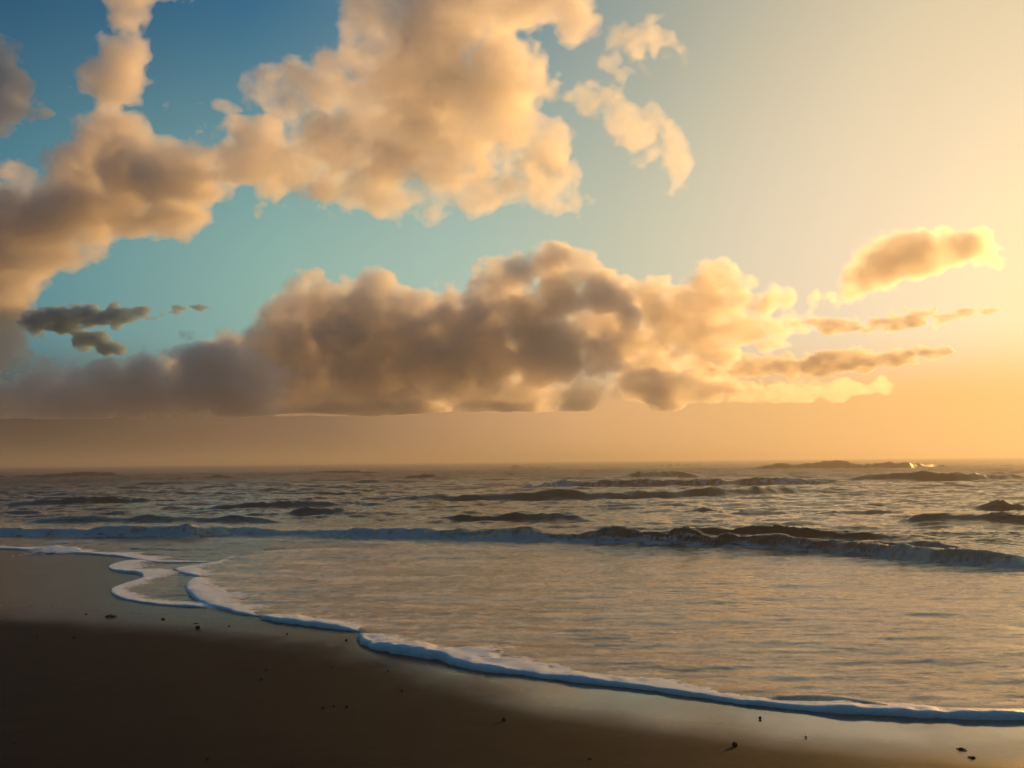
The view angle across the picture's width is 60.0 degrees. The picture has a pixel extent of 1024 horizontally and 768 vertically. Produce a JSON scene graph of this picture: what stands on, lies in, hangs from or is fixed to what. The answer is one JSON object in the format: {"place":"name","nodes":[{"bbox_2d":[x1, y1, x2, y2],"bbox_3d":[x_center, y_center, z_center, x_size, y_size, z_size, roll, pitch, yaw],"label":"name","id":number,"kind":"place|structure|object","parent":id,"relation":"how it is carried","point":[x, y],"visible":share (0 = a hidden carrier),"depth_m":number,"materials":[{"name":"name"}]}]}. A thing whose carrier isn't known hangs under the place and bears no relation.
{"place":"outdoors","nodes":[
{"label":"outdoors","id":0,"kind":"place"},
{"bbox_2d":[0,456,1023,717],"bbox_3d":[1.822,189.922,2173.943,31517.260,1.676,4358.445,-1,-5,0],"label":"sea","id":1,"kind":"structure","parent":0,"point":[888,580],"depth_m":14.79,"materials":[{"name":"liquid"}]},
{"bbox_2d":[0,546,214,562],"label":"foam edge","id":2,"kind":"object","parent":1,"relation":"on","point":[136,555],"visible":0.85,"depth_m":15.54,"materials":[{"name":"white liquid"}]},
{"bbox_2d":[108,560,214,607],"bbox_3d":[-4.884,2.697,12.251,1.223,0.048,5.862,2,-5,-25],"label":"foam edge","id":3,"kind":"object","parent":1,"relation":"on","point":[126,566],"visible":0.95,"depth_m":11.95,"materials":[{"name":"white liquid"}]},
{"bbox_2d":[174,556,234,575],"bbox_3d":[-4.627,2.847,13.962,0.998,0.040,2.980,-1,-5,0],"label":"foam edge","id":4,"kind":"object","parent":1,"relation":"on","point":[191,570],"visible":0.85,"depth_m":13.28,"materials":[{"name":"white liquid"}]},
{"bbox_2d":[185,577,270,615],"bbox_3d":[-3.366,2.560,10.917,1.100,0.060,3.844,2,-6,-30],"label":"foam edge","id":5,"kind":"object","parent":1,"relation":"on","point":[207,592],"visible":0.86,"depth_m":10.54,"materials":[{"name":"white liquid"}]},
{"bbox_2d":[357,633,1023,719],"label":"foam edge","id":6,"kind":"object","parent":1,"relation":"on","point":[471,658],"visible":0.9,"depth_m":6.31,"materials":[{"name":"white liquid"}]},
{"bbox_2d":[0,549,1023,767],"bbox_3d":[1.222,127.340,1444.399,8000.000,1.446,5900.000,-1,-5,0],"label":"sand","id":7,"kind":"structure","parent":0,"point":[132,684],"depth_m":5.68,"materials":[{"name":"brown sand"}]},
{"bbox_2d":[13,545,81,555],"bbox_3d":[-8.621,3.095,16.646,1.263,0.085,1.570,1,-5,-19],"label":"foam edge","id":8,"kind":"object","parent":7,"relation":"on","point":[58,549],"visible":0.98,"depth_m":16.36,"materials":[{"name":"white liquid"}]},
{"bbox_2d":[259,613,363,630],"bbox_3d":[-1.947,2.377,8.965,1.672,0.060,0.582,-5,-7,40],"label":"foam edge","id":9,"kind":"object","parent":7,"relation":"on","point":[298,619],"visible":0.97,"depth_m":8.79,"materials":[{"name":"white liquid"}]},
{"bbox_2d":[0,0,1023,465],"label":"sky","id":10,"kind":"structure","parent":0,"point":[232,231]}
]}

